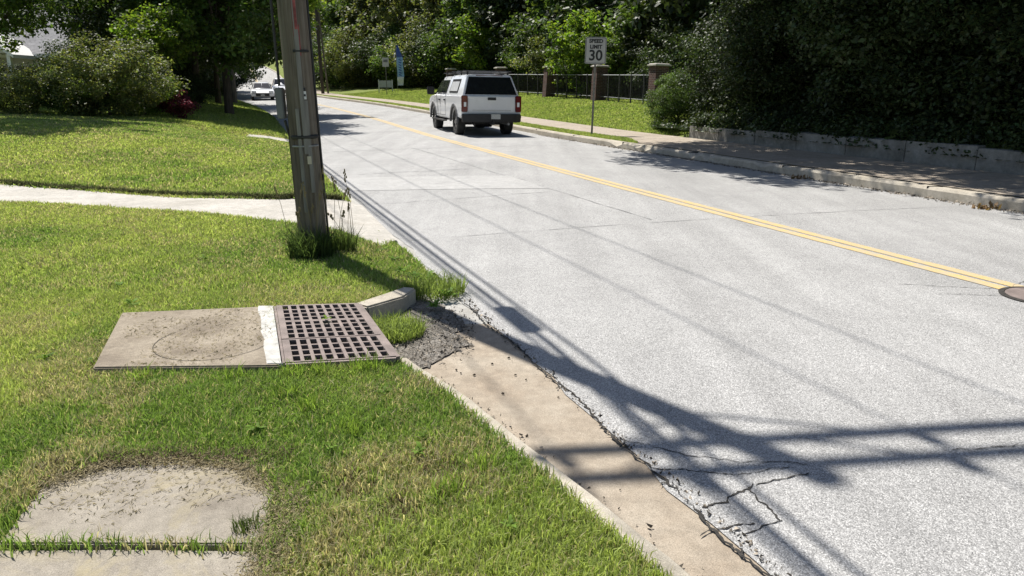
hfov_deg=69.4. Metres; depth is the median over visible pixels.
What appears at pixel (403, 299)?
kerb
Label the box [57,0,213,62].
shade tree
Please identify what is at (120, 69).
shrub
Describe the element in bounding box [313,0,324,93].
utility pole
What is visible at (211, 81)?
shrub
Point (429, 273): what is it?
weed
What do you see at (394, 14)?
broadleaf tree
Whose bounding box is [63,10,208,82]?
shrub
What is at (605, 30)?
young tree
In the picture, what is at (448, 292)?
weed
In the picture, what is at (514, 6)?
broadleaf tree
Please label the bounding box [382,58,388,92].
road sign
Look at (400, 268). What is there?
weed
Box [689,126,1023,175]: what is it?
retaining wall
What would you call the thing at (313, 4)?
maple tree
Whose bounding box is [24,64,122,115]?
shrub
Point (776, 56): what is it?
broadleaf tree
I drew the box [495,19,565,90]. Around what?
shrub
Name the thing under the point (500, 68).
brick pillar
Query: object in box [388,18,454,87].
shrub
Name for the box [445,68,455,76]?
brick pillar
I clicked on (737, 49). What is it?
hedge shrub
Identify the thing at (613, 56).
young tree
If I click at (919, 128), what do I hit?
ivy
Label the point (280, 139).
driveway
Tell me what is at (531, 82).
fence
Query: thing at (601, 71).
brick pillar
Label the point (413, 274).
weed
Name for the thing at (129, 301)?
weed
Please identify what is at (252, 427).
weed
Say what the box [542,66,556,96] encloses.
brick pillar
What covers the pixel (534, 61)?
shrub
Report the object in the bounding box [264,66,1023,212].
kerb
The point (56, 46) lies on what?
shrub
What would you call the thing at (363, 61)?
shrub
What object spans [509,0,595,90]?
broadleaf tree
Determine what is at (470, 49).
young tree
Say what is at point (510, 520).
weed
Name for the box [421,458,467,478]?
thatch clump
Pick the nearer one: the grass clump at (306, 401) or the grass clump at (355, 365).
the grass clump at (306, 401)
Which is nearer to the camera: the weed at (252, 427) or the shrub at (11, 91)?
the weed at (252, 427)
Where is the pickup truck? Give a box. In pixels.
[427,70,520,133]
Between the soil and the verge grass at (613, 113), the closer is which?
the soil
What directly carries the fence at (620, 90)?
on the ground at (374, 87)
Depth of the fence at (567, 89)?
42.37 m
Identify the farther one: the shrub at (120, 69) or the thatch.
the shrub at (120, 69)
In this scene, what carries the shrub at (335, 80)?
on the ground at (374, 87)
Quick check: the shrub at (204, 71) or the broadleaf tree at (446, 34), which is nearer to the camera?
the shrub at (204, 71)
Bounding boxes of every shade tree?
[3,0,41,9]
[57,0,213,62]
[76,0,280,102]
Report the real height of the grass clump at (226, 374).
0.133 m
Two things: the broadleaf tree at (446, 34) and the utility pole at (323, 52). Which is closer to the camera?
the broadleaf tree at (446, 34)
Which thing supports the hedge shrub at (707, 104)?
on the ground at (374, 87)
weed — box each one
[35,352,56,358]
[126,298,138,304]
[244,422,266,430]
[322,442,335,450]
[374,385,390,393]
[395,265,409,273]
[406,271,422,278]
[410,441,426,453]
[413,270,433,281]
[425,299,444,307]
[438,287,457,295]
[500,514,518,527]
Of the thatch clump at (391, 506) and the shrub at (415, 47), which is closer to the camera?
the thatch clump at (391, 506)
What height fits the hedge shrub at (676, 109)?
2.524 m
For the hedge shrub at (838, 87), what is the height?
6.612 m
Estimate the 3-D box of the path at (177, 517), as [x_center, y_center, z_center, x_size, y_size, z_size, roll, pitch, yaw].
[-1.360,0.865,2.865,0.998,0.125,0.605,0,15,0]
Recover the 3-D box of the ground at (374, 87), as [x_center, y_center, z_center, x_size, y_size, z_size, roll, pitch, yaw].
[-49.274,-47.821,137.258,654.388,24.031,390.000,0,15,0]
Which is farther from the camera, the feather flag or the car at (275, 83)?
the car at (275, 83)
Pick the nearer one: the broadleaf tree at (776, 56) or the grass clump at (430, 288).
the grass clump at (430, 288)
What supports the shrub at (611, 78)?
on the ground at (374, 87)
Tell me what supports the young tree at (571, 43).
on the ground at (374, 87)
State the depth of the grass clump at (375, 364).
4.11 m
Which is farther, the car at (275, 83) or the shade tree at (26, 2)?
the car at (275, 83)
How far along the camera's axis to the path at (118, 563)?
2.47 m
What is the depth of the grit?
4.89 m
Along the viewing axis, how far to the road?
5.25 m
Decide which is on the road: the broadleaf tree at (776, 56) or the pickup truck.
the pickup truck
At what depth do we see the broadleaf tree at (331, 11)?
90.47 m
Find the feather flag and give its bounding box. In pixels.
[395,45,403,86]
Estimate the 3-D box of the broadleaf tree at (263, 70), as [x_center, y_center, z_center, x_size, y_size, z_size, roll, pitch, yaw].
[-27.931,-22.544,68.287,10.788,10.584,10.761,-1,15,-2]
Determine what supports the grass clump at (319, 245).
on the ground at (374, 87)
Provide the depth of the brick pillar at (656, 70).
32.74 m
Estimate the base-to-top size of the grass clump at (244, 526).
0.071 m
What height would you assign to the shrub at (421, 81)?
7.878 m
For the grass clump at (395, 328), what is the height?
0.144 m
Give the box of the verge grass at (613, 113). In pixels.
[325,87,723,142]
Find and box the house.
[0,10,114,81]
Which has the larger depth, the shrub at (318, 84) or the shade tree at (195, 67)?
the shrub at (318, 84)
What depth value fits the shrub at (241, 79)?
64.16 m
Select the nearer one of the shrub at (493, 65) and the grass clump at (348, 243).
the grass clump at (348, 243)
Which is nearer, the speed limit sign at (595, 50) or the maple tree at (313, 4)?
the speed limit sign at (595, 50)
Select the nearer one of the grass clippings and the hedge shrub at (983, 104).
the grass clippings
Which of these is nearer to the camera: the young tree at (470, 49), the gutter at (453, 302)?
the gutter at (453, 302)
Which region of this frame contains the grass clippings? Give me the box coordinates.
[13,308,327,575]
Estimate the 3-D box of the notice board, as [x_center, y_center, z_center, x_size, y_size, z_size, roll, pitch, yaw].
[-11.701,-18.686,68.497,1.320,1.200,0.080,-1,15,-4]
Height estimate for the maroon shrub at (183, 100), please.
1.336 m
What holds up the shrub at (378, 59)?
on the ground at (374, 87)
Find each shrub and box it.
[0,58,62,113]
[18,61,84,106]
[19,28,190,116]
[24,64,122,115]
[30,23,166,80]
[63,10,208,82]
[93,44,212,94]
[110,58,183,114]
[150,89,201,118]
[161,67,222,109]
[200,60,221,90]
[201,67,221,93]
[221,62,262,95]
[282,31,346,87]
[312,23,374,88]
[314,22,379,88]
[345,18,410,86]
[365,19,431,87]
[382,11,445,87]
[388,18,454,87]
[410,32,479,85]
[437,38,495,72]
[464,19,534,88]
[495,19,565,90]
[510,19,582,91]
[536,23,590,92]
[558,24,639,94]
[611,31,682,93]
[624,12,726,99]
[641,68,713,130]
[671,0,822,119]
[699,0,886,124]
[775,0,1018,129]
[786,0,1023,116]
[872,0,1023,137]
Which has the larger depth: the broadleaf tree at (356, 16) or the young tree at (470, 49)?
the broadleaf tree at (356, 16)
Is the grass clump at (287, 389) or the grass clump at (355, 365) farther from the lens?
the grass clump at (355, 365)
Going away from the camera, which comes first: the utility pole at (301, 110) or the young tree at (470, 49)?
the utility pole at (301, 110)
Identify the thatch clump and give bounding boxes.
[332,474,376,500]
[376,493,421,524]
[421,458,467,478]
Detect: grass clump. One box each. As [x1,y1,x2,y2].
[121,361,152,383]
[215,357,250,380]
[227,503,261,535]
[271,376,305,400]
[273,358,309,375]
[274,165,347,260]
[286,388,320,413]
[307,355,334,376]
[326,169,363,253]
[328,405,360,437]
[342,352,370,372]
[358,350,385,371]
[359,308,429,343]
[397,267,477,300]
[428,462,466,503]
[465,443,503,478]
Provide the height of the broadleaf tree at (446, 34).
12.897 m
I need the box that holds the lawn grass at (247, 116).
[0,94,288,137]
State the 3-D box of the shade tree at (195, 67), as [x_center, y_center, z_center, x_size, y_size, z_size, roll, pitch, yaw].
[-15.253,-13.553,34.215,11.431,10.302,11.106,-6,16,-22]
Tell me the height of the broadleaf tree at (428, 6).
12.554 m
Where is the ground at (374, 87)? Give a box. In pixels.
[0,59,1023,575]
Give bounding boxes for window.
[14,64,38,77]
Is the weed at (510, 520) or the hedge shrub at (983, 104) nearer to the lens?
the weed at (510, 520)
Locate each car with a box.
[249,82,274,99]
[270,78,284,95]
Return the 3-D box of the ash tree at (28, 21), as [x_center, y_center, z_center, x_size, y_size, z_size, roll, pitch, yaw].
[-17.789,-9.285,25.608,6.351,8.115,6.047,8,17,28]
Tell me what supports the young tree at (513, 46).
on the ground at (374, 87)
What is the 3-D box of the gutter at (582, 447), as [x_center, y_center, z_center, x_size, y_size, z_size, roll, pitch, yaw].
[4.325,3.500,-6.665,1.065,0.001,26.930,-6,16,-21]
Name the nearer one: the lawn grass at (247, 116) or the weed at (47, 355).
the weed at (47, 355)
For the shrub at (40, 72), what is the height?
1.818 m
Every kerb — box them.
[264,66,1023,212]
[358,287,415,318]
[400,358,689,575]
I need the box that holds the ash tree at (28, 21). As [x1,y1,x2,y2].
[0,0,108,52]
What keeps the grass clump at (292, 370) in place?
on the ground at (374, 87)
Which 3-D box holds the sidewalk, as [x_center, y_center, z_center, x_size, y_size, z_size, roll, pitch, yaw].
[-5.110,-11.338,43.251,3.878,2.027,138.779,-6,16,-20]
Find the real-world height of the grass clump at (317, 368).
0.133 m
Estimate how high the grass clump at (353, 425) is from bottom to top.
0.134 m
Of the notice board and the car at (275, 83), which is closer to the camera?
the notice board
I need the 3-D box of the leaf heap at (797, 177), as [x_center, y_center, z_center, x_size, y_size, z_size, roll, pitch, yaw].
[5.186,-1.996,13.353,0.588,0.141,0.219,0,15,0]
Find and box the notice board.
[378,80,392,91]
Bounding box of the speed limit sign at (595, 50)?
[585,37,606,133]
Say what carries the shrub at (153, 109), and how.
on the ground at (374, 87)
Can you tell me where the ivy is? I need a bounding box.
[650,86,1023,161]
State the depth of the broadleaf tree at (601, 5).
46.02 m
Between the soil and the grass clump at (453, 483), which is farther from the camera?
the soil
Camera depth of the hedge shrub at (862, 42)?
15.35 m
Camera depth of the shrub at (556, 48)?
46.70 m
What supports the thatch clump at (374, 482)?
on the ground at (374, 87)
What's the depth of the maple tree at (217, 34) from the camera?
28.06 m
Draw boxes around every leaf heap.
[791,174,809,178]
[972,200,1001,209]
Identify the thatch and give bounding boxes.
[0,177,342,481]
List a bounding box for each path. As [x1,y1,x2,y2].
[0,460,274,550]
[0,550,260,575]
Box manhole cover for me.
[998,286,1023,301]
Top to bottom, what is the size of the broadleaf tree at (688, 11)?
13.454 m
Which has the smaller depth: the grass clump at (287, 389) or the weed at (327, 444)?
the weed at (327, 444)
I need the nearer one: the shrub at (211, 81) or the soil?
the soil
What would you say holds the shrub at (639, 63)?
on the ground at (374, 87)
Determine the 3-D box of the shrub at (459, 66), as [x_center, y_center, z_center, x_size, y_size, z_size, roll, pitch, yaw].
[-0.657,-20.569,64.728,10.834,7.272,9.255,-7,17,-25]
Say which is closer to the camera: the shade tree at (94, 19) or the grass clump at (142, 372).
the grass clump at (142, 372)
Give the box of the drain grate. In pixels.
[273,303,399,369]
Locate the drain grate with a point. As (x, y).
(307, 331)
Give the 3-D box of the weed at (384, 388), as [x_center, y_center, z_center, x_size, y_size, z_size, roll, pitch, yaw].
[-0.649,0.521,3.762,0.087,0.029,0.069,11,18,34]
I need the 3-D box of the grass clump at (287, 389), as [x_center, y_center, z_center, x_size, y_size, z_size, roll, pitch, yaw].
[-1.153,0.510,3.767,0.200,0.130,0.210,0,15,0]
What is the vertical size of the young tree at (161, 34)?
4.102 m
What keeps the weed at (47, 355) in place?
on the ground at (374, 87)
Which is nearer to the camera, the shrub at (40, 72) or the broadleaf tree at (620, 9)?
the shrub at (40, 72)
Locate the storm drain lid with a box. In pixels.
[93,306,282,374]
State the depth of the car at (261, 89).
60.17 m
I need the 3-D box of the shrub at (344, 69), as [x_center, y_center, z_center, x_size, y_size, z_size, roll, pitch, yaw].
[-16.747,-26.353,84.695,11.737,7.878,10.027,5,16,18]
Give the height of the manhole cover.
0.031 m
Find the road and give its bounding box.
[235,67,1023,575]
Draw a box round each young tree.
[106,0,207,110]
[451,6,511,74]
[500,12,552,89]
[542,7,603,96]
[574,18,631,96]
[606,31,653,96]
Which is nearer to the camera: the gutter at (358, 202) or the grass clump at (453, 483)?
the grass clump at (453, 483)
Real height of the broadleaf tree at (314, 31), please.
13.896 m
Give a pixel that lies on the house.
(28, 50)
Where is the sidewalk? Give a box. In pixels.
[316,89,1023,196]
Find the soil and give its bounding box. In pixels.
[376,296,473,367]
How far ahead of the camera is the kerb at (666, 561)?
2.88 m
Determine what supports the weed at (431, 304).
on the soil
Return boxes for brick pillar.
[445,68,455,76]
[494,67,506,74]
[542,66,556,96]
[590,65,609,100]
[647,63,670,104]
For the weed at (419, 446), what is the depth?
3.16 m
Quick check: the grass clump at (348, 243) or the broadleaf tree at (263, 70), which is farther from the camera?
the broadleaf tree at (263, 70)
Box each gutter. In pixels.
[278,121,433,274]
[421,324,768,575]
[423,273,487,323]
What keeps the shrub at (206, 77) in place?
on the ground at (374, 87)
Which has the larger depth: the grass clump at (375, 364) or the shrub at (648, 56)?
the shrub at (648, 56)
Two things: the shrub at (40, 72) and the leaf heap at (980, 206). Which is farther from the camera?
the shrub at (40, 72)
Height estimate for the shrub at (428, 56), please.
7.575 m
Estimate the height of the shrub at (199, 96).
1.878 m
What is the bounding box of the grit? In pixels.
[395,134,1023,575]
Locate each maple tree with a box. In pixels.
[107,0,312,114]
[213,0,334,103]
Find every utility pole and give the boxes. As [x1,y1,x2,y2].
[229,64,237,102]
[270,0,328,244]
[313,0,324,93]
[318,9,328,92]
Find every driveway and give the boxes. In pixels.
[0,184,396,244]
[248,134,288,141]
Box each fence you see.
[502,73,543,95]
[550,74,591,98]
[600,74,648,103]
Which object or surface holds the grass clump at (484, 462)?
on the ground at (374, 87)
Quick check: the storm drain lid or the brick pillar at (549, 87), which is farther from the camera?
the brick pillar at (549, 87)
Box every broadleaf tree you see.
[236,57,267,89]
[309,0,352,51]
[317,0,369,82]
[331,0,404,81]
[364,0,442,81]
[402,0,447,81]
[428,0,516,83]
[461,0,536,89]
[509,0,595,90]
[544,0,639,91]
[596,0,683,94]
[613,0,735,94]
[718,0,874,94]

